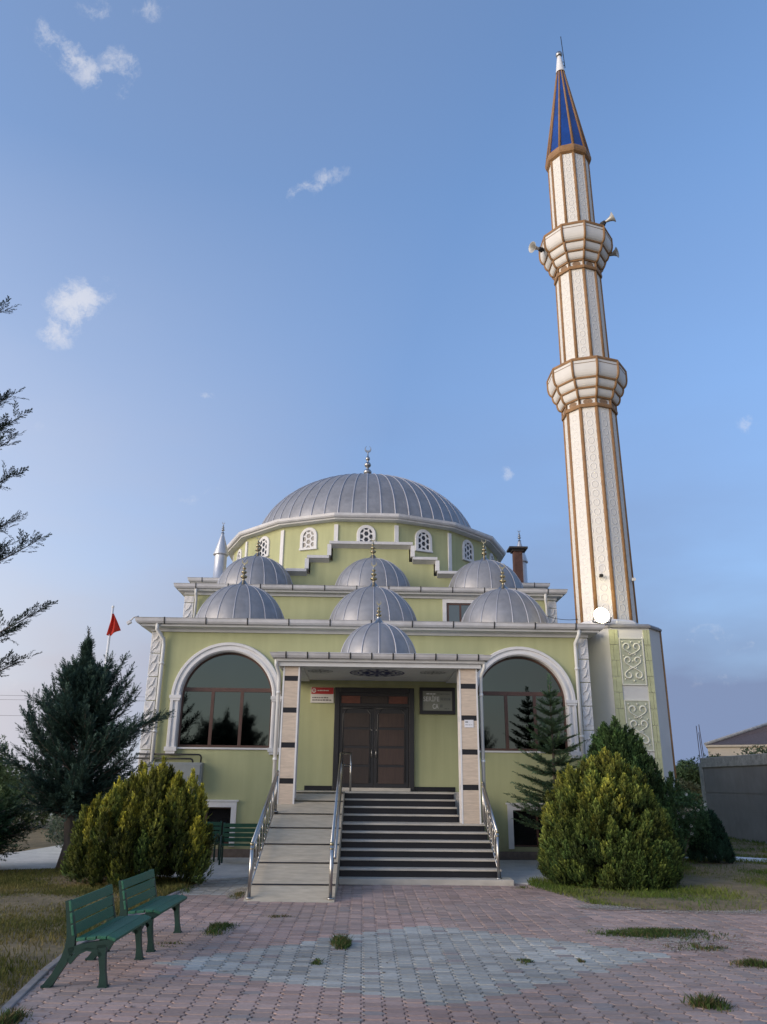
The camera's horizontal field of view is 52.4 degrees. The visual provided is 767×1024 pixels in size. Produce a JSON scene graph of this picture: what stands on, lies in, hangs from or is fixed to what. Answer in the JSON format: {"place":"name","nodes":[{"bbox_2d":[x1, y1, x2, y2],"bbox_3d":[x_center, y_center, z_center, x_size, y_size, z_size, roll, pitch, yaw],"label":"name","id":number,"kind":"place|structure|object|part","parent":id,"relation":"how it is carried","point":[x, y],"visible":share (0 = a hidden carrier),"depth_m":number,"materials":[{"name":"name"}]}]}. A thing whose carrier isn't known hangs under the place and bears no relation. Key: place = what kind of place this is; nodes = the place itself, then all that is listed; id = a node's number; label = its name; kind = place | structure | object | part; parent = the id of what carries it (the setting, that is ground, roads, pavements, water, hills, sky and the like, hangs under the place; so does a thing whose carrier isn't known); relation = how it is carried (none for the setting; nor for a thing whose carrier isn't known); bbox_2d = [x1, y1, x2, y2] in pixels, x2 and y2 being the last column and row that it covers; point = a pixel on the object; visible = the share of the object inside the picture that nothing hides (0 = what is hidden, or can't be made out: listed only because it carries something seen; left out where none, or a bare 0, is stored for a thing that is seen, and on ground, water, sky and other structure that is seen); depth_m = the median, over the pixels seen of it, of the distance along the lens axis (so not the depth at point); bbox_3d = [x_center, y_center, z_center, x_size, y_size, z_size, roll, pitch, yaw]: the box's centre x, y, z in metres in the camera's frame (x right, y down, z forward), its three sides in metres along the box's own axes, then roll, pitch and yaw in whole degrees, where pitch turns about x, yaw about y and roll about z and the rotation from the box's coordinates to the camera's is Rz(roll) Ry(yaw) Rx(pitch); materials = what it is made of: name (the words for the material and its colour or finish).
{"place":"outdoors","nodes":[
{"label":"outdoors","id":0,"kind":"place"},
{"bbox_2d":[0,845,61,870],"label":"concrete path","id":1,"kind":"structure","parent":0,"point":[45,857],"depth_m":17.78,"materials":[{"name":"grey concrete"}]},
{"bbox_2d":[40,794,104,847],"bbox_3d":[-6.777,7.004,17.378,1.635,1.538,0.931,1,-19,-1],"label":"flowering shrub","id":2,"kind":"object","parent":1,"relation":"on","point":[56,821],"visible":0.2,"depth_m":17.20,"materials":[{"name":"green plant"}]},
{"bbox_2d":[0,627,175,867],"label":"juniper tree","id":3,"kind":"object","parent":1,"relation":"on","point":[76,719],"visible":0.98,"depth_m":16.28,"materials":[{"name":"green plant"}]},
{"bbox_2d":[100,605,114,704],"bbox_3d":[-8.416,6.132,23.058,0.109,6.855,0.109,1,-19,-1],"label":"flagpole","id":4,"kind":"object","parent":1,"relation":"on","point":[109,636],"visible":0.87,"depth_m":23.79,"materials":[{"name":"white metal"}]},
{"bbox_2d":[106,613,120,635],"bbox_3d":[-8.251,3.456,23.919,0.416,0.684,0.106,1,-19,-1],"label":"flag","id":5,"kind":"object","parent":4,"relation":"hanging from","point":[114,627],"visible":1,"depth_m":23.90,"materials":[{"name":"red fabric"}]},
{"bbox_2d":[0,867,195,1006],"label":"lawn ground","id":6,"kind":"structure","parent":0,"point":[46,901],"depth_m":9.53,"materials":[{"name":"green plant"}]},
{"bbox_2d":[0,787,48,860],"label":"spreading juniper","id":7,"kind":"object","parent":6,"relation":"on","point":[12,831],"visible":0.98,"depth_m":15.77,"materials":[{"name":"green plant"}]},
{"bbox_2d":[60,755,216,886],"bbox_3d":[-4.334,5.582,14.176,2.510,2.222,2.256,12,-22,-30],"label":"golden bush","id":8,"kind":"object","parent":6,"relation":"on","point":[141,821],"visible":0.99,"depth_m":13.61,"materials":[{"name":"green plant"}]},
{"bbox_2d":[157,857,257,880],"bbox_3d":[-4.500,7.533,16.484,4.350,0.060,4.500,1,-19,-1],"label":"concrete apron","id":9,"kind":"object","parent":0,"point":[231,868],"visible":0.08,"depth_m":16.10,"materials":[{"name":"grey concrete"}]},
{"bbox_2d":[204,821,221,861],"bbox_3d":[-4.365,7.557,17.893,1.164,0.866,0.554,0,-19,2],"label":"garden bench","id":10,"kind":"object","parent":9,"relation":"on","point":[218,835],"visible":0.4,"depth_m":18.10,"materials":[{"name":"green wood"}]},
{"bbox_2d":[218,822,268,864],"bbox_3d":[-3.069,7.383,17.352,1.084,0.866,0.554,2,-19,-4],"label":"garden bench","id":11,"kind":"object","parent":9,"relation":"on","point":[223,840],"visible":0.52,"depth_m":17.56,"materials":[{"name":"green wood"}]},
{"bbox_2d":[2,798,751,856],"bbox_3d":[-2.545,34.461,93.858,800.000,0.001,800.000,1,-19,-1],"label":"ground","id":12,"kind":"structure","parent":0,"point":[36,840],"depth_m":24.73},
{"bbox_2d":[0,734,22,827],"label":"green tree","id":13,"kind":"object","parent":12,"relation":"on","point":[3,782],"visible":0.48,"depth_m":22.39,"materials":[{"name":"green plant"}]},
{"bbox_2d":[0,295,57,676],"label":"conifer tree","id":14,"kind":"object","parent":12,"relation":"on","point":[5,476],"visible":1,"depth_m":4.34,"materials":[{"name":"green plant"}]},
{"bbox_2d":[0,765,63,826],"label":"hedge tree","id":15,"kind":"object","parent":12,"relation":"on","point":[44,820],"visible":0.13,"depth_m":30.32,"materials":[{"name":"green plant"}]},
{"bbox_2d":[675,758,701,809],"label":"distant tree","id":16,"kind":"object","parent":12,"relation":"on","point":[685,772],"visible":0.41,"depth_m":52.20,"materials":[{"name":"green plant"}]},
{"bbox_2d":[677,778,702,814],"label":"distant bush","id":17,"kind":"object","parent":12,"relation":"on","point":[690,786],"visible":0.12,"depth_m":47.26,"materials":[{"name":"green plant"}]},
{"bbox_2d":[688,752,720,774],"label":"wall shrub","id":18,"kind":"object","parent":12,"relation":"on","point":[692,761],"visible":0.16,"depth_m":32.70,"materials":[{"name":"green plant"}]},
{"bbox_2d":[696,726,766,843],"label":"concrete wall","id":19,"kind":"structure","parent":12,"relation":"on","point":[734,791],"depth_m":27.28,"materials":[{"name":"grey concrete"}]},
{"bbox_2d":[704,722,766,756],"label":"neighbour house","id":20,"kind":"structure","parent":12,"relation":"on","point":[731,744],"depth_m":43.56,"materials":[{"name":"beige paint"}]},
{"bbox_2d":[734,744,766,754],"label":"wall shrub","id":21,"kind":"object","parent":12,"relation":"on","point":[762,751],"visible":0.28,"depth_m":28.97,"materials":[{"name":"green plant"}]},
{"bbox_2d":[0,0,766,780],"label":"sky","id":22,"kind":"structure","parent":0,"point":[248,248],"materials":[{"name":"blue"}]},
{"bbox_2d":[4,884,766,1023],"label":"red paving","id":23,"kind":"structure","parent":0,"point":[196,997],"depth_m":7.60,"materials":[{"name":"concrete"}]},
{"bbox_2d":[0,1002,33,1023],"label":"weed clump","id":24,"kind":"object","parent":23,"relation":"on","point":[12,1016],"visible":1,"depth_m":5.92,"materials":[{"name":"green plant"}]},
{"bbox_2d":[40,884,151,987],"bbox_3d":[-2.734,4.094,7.592,0.622,0.726,1.210,1,-19,-1],"label":"park bench","id":25,"kind":"object","parent":23,"relation":"on","point":[112,930],"visible":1,"depth_m":7.26,"materials":[{"name":"green metal"}]},
{"bbox_2d":[0,881,206,1015],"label":"kerb","id":26,"kind":"structure","parent":23,"relation":"on","point":[17,997],"depth_m":7.09,"materials":[{"name":"concrete"}]},
{"bbox_2d":[107,869,186,952],"bbox_3d":[-2.733,4.599,9.048,0.622,0.726,1.210,0,-19,0],"label":"park bench","id":27,"kind":"object","parent":23,"relation":"on","point":[154,906],"visible":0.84,"depth_m":8.88,"materials":[{"name":"green paint"}]},
{"bbox_2d":[154,941,189,946],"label":"weed clump","id":28,"kind":"object","parent":23,"relation":"on","point":[165,942],"visible":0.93,"depth_m":8.79,"materials":[{"name":"green plant"}]},
{"bbox_2d":[171,884,199,894],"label":"weed clump","id":29,"kind":"object","parent":23,"relation":"on","point":[187,888],"visible":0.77,"depth_m":13.09,"materials":[{"name":"green plant"}]},
{"bbox_2d":[201,920,239,936],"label":"weed clump","id":30,"kind":"object","parent":23,"relation":"on","point":[214,927],"visible":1,"depth_m":9.61,"materials":[{"name":"green plant"}]},
{"bbox_2d":[225,887,246,897],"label":"loose gravel","id":31,"kind":"structure","parent":23,"relation":"on","point":[240,890],"depth_m":12.87,"materials":[{"name":"grey gravel"}]},
{"bbox_2d":[230,891,245,898],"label":"weed clump","id":32,"kind":"object","parent":23,"relation":"on","point":[238,894],"visible":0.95,"depth_m":12.53,"materials":[{"name":"green plant"}]},
{"bbox_2d":[263,914,291,917],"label":"weed clump","id":33,"kind":"object","parent":23,"relation":"on","point":[277,916],"visible":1,"depth_m":10.66,"materials":[{"name":"green plant"}]},
{"bbox_2d":[77,899,747,1023],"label":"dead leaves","id":34,"kind":"object","parent":23,"relation":"on","point":[658,1018],"visible":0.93,"depth_m":8.19,"materials":[{"name":"brown plant"}]},
{"bbox_2d":[576,904,640,909],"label":"loose gravel","id":35,"kind":"structure","parent":23,"relation":"on","point":[602,907],"depth_m":11.74,"materials":[{"name":"grey gravel"}]},
{"bbox_2d":[588,926,753,941],"bbox_3d":[3.435,5.222,9.723,2.393,0.087,1.095,1,-19,-1],"label":"weed clump","id":36,"kind":"object","parent":23,"relation":"on","point":[655,932],"visible":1,"depth_m":9.64,"materials":[{"name":"green plant"}]},
{"bbox_2d":[604,932,762,952],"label":"weeds","id":37,"kind":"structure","parent":23,"relation":"on","point":[670,940],"depth_m":9.21,"materials":[{"name":"green plant"}]},
{"bbox_2d":[642,941,730,952],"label":"weed clump","id":38,"kind":"object","parent":23,"relation":"on","point":[709,948],"visible":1,"depth_m":8.90,"materials":[{"name":"green plant"}]},
{"bbox_2d":[637,910,766,914],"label":"loose gravel","id":39,"kind":"structure","parent":23,"relation":"on","point":[758,911],"depth_m":11.45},
{"bbox_2d":[679,990,739,1012],"bbox_3d":[2.725,4.101,6.572,0.476,0.124,0.353,1,-19,-1],"label":"weed clump","id":40,"kind":"object","parent":23,"relation":"on","point":[709,1002],"visible":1,"depth_m":6.55,"materials":[{"name":"green plant"}]},
{"bbox_2d":[729,955,766,969],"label":"weed clump","id":41,"kind":"object","parent":23,"relation":"on","point":[755,962],"visible":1,"depth_m":8.07,"materials":[{"name":"green plant"}]},
{"bbox_2d":[153,878,670,1005],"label":"grey paving","id":42,"kind":"structure","parent":0,"point":[476,965],"depth_m":8.04,"materials":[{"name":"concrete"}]},
{"bbox_2d":[311,957,325,965],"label":"weed clump","id":43,"kind":"object","parent":42,"relation":"on","point":[317,961],"visible":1,"depth_m":7.95,"materials":[{"name":"green plant"}]},
{"bbox_2d":[328,932,351,950],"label":"weed clump","id":44,"kind":"object","parent":42,"relation":"on","point":[342,941],"visible":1,"depth_m":8.81,"materials":[{"name":"green plant"}]},
{"bbox_2d":[511,957,533,965],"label":"weed clump","id":45,"kind":"object","parent":42,"relation":"on","point":[525,960],"visible":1,"depth_m":8.12,"materials":[{"name":"green plant"}]},
{"bbox_2d":[266,884,743,1023],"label":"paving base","id":46,"kind":"object","parent":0,"point":[543,995],"visible":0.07,"depth_m":7.39,"materials":[{"name":"grey concrete"}]},
{"bbox_2d":[500,857,685,884],"bbox_3d":[4.049,8.233,18.233,3.713,0.060,8.320,-15,-24,37],"label":"concrete apron","id":47,"kind":"object","parent":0,"point":[520,871],"visible":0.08,"depth_m":16.53,"materials":[{"name":"grey concrete"}]},
{"bbox_2d":[135,446,604,902],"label":"mosque","id":48,"kind":"structure","parent":47,"relation":"on","point":[376,601],"depth_m":20.00,"materials":[{"name":"green paint"}]},
{"bbox_2d":[126,616,138,624],"bbox_3d":[-6.480,2.787,20.131,0.294,0.258,0.115,4,-19,-9],"label":"corner floodlight","id":49,"kind":"object","parent":48,"relation":"attached to","point":[129,622],"visible":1,"depth_m":20.08,"materials":[{"name":"white metal"}]},
{"bbox_2d":[136,753,203,787],"bbox_3d":[-5.296,6.392,19.203,1.670,0.861,0.260,1,-19,-1],"label":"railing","id":50,"kind":"object","parent":48,"relation":"attached to","point":[185,767],"visible":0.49,"depth_m":19.16,"materials":[{"name":"grey metal"}]},
{"bbox_3d":[-5.134,6.461,19.075,1.270,0.570,0.014,1,-19,-1],"label":"door","id":51,"kind":"part","parent":50,"relation":"part of","materials":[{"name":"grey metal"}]},
{"bbox_2d":[205,800,238,843],"bbox_3d":[-4.347,7.568,19.006,1.580,1.050,0.220,1,-19,-1],"label":"basement window","id":52,"kind":"structure","parent":48,"relation":"in","point":[225,811],"depth_m":19.09,"materials":[{"name":"white glass"}]},
{"bbox_2d":[164,642,281,754],"bbox_3d":[-4.016,4.746,19.983,2.870,2.788,0.320,1,-19,-1],"label":"arched window","id":53,"kind":"structure","parent":48,"relation":"in","point":[224,695],"depth_m":20.03,"materials":[{"name":"glass"}]},
{"bbox_2d":[237,549,241,559],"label":"drum window","id":54,"kind":"structure","parent":48,"relation":"in","point":[239,555],"depth_m":32.07,"materials":[{"name":"white glass"}]},
{"bbox_2d":[245,770,278,898],"bbox_3d":[-2.136,5.655,14.086,0.106,1.944,3.687,1,-19,-2],"label":"handrail","id":55,"kind":"object","parent":48,"relation":"on","point":[251,875],"visible":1,"depth_m":13.59,"materials":[{"name":"silver metal"}]},
{"bbox_2d":[259,536,269,556],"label":"drum window","id":56,"kind":"structure","parent":48,"relation":"in","point":[264,541],"depth_m":30.28,"materials":[{"name":"white glass"}]},
{"bbox_2d":[299,527,317,550],"bbox_3d":[-2.809,0.993,29.203,0.720,0.878,0.080,-7,-20,20],"label":"drum window","id":57,"kind":"structure","parent":48,"relation":"in","point":[308,537],"depth_m":29.19,"materials":[{"name":"white glass"}]},
{"bbox_2d":[310,687,333,702],"bbox_3d":[-1.570,4.696,20.008,0.590,0.390,0.041,1,-19,-1],"label":"wall sign","id":58,"kind":"object","parent":48,"relation":"attached to","point":[322,694],"visible":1,"depth_m":20.00,"materials":[{"name":"white plastic"}]},
{"bbox_2d":[327,752,351,899],"bbox_3d":[-0.820,5.796,15.114,0.295,2.379,5.655,1,-19,-1],"label":"handrail","id":59,"kind":"object","parent":48,"relation":"on","point":[334,842],"visible":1,"depth_m":14.11,"materials":[{"name":"silver metal"}]},
{"bbox_2d":[357,525,375,541],"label":"drum window","id":60,"kind":"structure","parent":48,"relation":"in","point":[365,532],"depth_m":28.88,"materials":[{"name":"white glass"}]},
{"bbox_2d":[332,687,413,791],"bbox_3d":[-0.238,5.675,19.570,2.030,2.500,0.297,1,-19,-1],"label":"entrance door","id":61,"kind":"structure","parent":48,"relation":"in","point":[376,725],"depth_m":19.65,"materials":[{"name":"brown wood"}]},
{"bbox_2d":[415,529,432,552],"bbox_3d":[1.514,1.071,29.292,0.720,0.878,0.080,9,-21,-22],"label":"drum window","id":62,"kind":"structure","parent":48,"relation":"in","point":[423,539],"depth_m":29.29,"materials":[{"name":"white glass"}]},
{"bbox_2d":[419,687,455,714],"bbox_3d":[1.383,4.851,20.025,0.920,0.670,0.056,1,-19,-1],"label":"name plaque","id":63,"kind":"object","parent":48,"relation":"attached to","point":[433,700],"visible":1,"depth_m":20.02,"materials":[{"name":"black metal"}]},
{"bbox_2d":[442,599,473,621],"bbox_3d":[2.496,3.310,24.932,1.210,1.040,0.060,1,-19,-1],"label":"upper window","id":64,"kind":"structure","parent":48,"relation":"in","point":[454,610],"depth_m":25.01,"materials":[{"name":"white glass"}]},
{"bbox_2d":[462,540,473,561],"bbox_3d":[3.315,1.506,30.486,0.080,0.878,0.720,-17,-26,41],"label":"drum window","id":65,"kind":"structure","parent":48,"relation":"in","point":[467,547],"depth_m":30.47,"materials":[{"name":"white glass"}]},
{"bbox_2d":[464,720,473,727],"bbox_3d":[1.860,4.606,16.970,0.200,0.160,0.009,1,-19,-1],"label":"paper notice","id":66,"kind":"object","parent":48,"relation":"attached to","point":[468,723],"visible":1,"depth_m":16.97,"materials":[{"name":"white paper"}]},
{"bbox_2d":[481,782,501,878],"bbox_3d":[2.110,6.220,15.412,0.106,1.694,1.867,1,-19,-1],"label":"handrail","id":67,"kind":"object","parent":48,"relation":"on","point":[490,823],"visible":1,"depth_m":15.22,"materials":[{"name":"silver metal"}]},
{"bbox_2d":[505,803,546,848],"bbox_3d":[3.800,7.715,19.173,1.580,1.050,0.220,1,-19,-1],"label":"basement window","id":68,"kind":"structure","parent":48,"relation":"in","point":[519,835],"depth_m":19.19,"materials":[{"name":"black glass"}]},
{"bbox_2d":[477,646,581,757],"bbox_3d":[3.551,4.883,20.138,2.870,2.788,0.320,1,-19,-1],"label":"arched window","id":69,"kind":"structure","parent":48,"relation":"in","point":[513,677],"depth_m":20.25,"materials":[{"name":"glass"}]},
{"bbox_2d":[503,673,586,829],"bbox_3d":[4.047,5.973,18.376,2.422,4.345,2.538,1,-19,-1],"label":"young fir","id":70,"kind":"object","parent":47,"relation":"on","point":[551,741],"visible":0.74,"depth_m":18.47,"materials":[{"name":"green plant"}]},
{"bbox_2d":[538,36,679,826],"bbox_3d":[6.577,-4.581,25.108,2.539,28.751,2.506,1,-19,-1],"label":"minaret","id":71,"kind":"object","parent":47,"relation":"on","point":[586,381],"visible":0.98,"depth_m":23.56,"materials":[{"name":"stone"}]},
{"bbox_2d":[528,241,543,252],"bbox_3d":[5.305,-8.870,26.319,0.738,0.374,0.380,1,-17,-29],"label":"horn loudspeaker","id":72,"kind":"object","parent":71,"relation":"attached to","point":[532,247],"visible":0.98,"depth_m":26.24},
{"bbox_2d":[592,608,611,623],"bbox_3d":[5.960,2.861,21.331,0.520,0.427,0.365,1,-19,-1],"label":"floodlight","id":73,"kind":"object","parent":71,"relation":"on","point":[600,615],"visible":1,"depth_m":21.16,"materials":[{"name":"white plastic"}]},
{"bbox_2d":[600,212,615,225],"bbox_3d":[7.300,-9.594,25.913,0.738,0.374,0.380,-29,-29,17],"label":"horn loudspeaker","id":74,"kind":"object","parent":71,"relation":"attached to","point":[611,217],"visible":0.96,"depth_m":25.80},
{"bbox_2d":[609,247,618,257],"bbox_3d":[7.532,-8.637,26.339,0.738,0.374,0.380,-13,-23,33],"label":"horn loudspeaker","id":75,"kind":"object","parent":71,"relation":"attached to","point":[615,252],"visible":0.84,"depth_m":26.19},
{"bbox_2d":[527,836,766,911],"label":"lawn ground","id":76,"kind":"structure","parent":0,"point":[722,881],"depth_m":13.54,"materials":[{"name":"green plant"}]},
{"bbox_2d":[535,746,684,890],"bbox_3d":[4.215,5.736,14.791,2.752,2.503,2.416,1,-19,-1],"label":"golden bush","id":77,"kind":"object","parent":76,"relation":"on","point":[597,805],"visible":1,"depth_m":14.08,"materials":[{"name":"green plant"}]},
{"bbox_2d":[576,715,686,860],"bbox_3d":[5.149,6.035,16.798,2.410,3.247,2.252,-8,-21,23],"label":"tall green bush","id":78,"kind":"object","parent":76,"relation":"on","point":[614,737],"visible":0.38,"depth_m":16.71,"materials":[{"name":"green plant"}]},
{"bbox_2d":[662,778,713,863],"bbox_3d":[6.948,7.393,18.680,1.989,1.944,1.181,1,-19,-1],"label":"rose bush","id":79,"kind":"object","parent":76,"relation":"on","point":[685,802],"visible":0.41,"depth_m":18.50,"materials":[{"name":"green plant"}]},
{"bbox_2d":[686,809,736,863],"bbox_3d":[7.864,7.815,18.815,1.132,1.283,1.162,1,-19,-1],"label":"cone bush","id":80,"kind":"object","parent":76,"relation":"on","point":[719,845],"visible":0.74,"depth_m":18.49,"materials":[{"name":"green plant"}]},
{"bbox_2d":[706,856,766,861],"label":"pale path","id":81,"kind":"structure","parent":0,"point":[739,858],"depth_m":19.39,"materials":[{"name":"concrete"}]}
]}

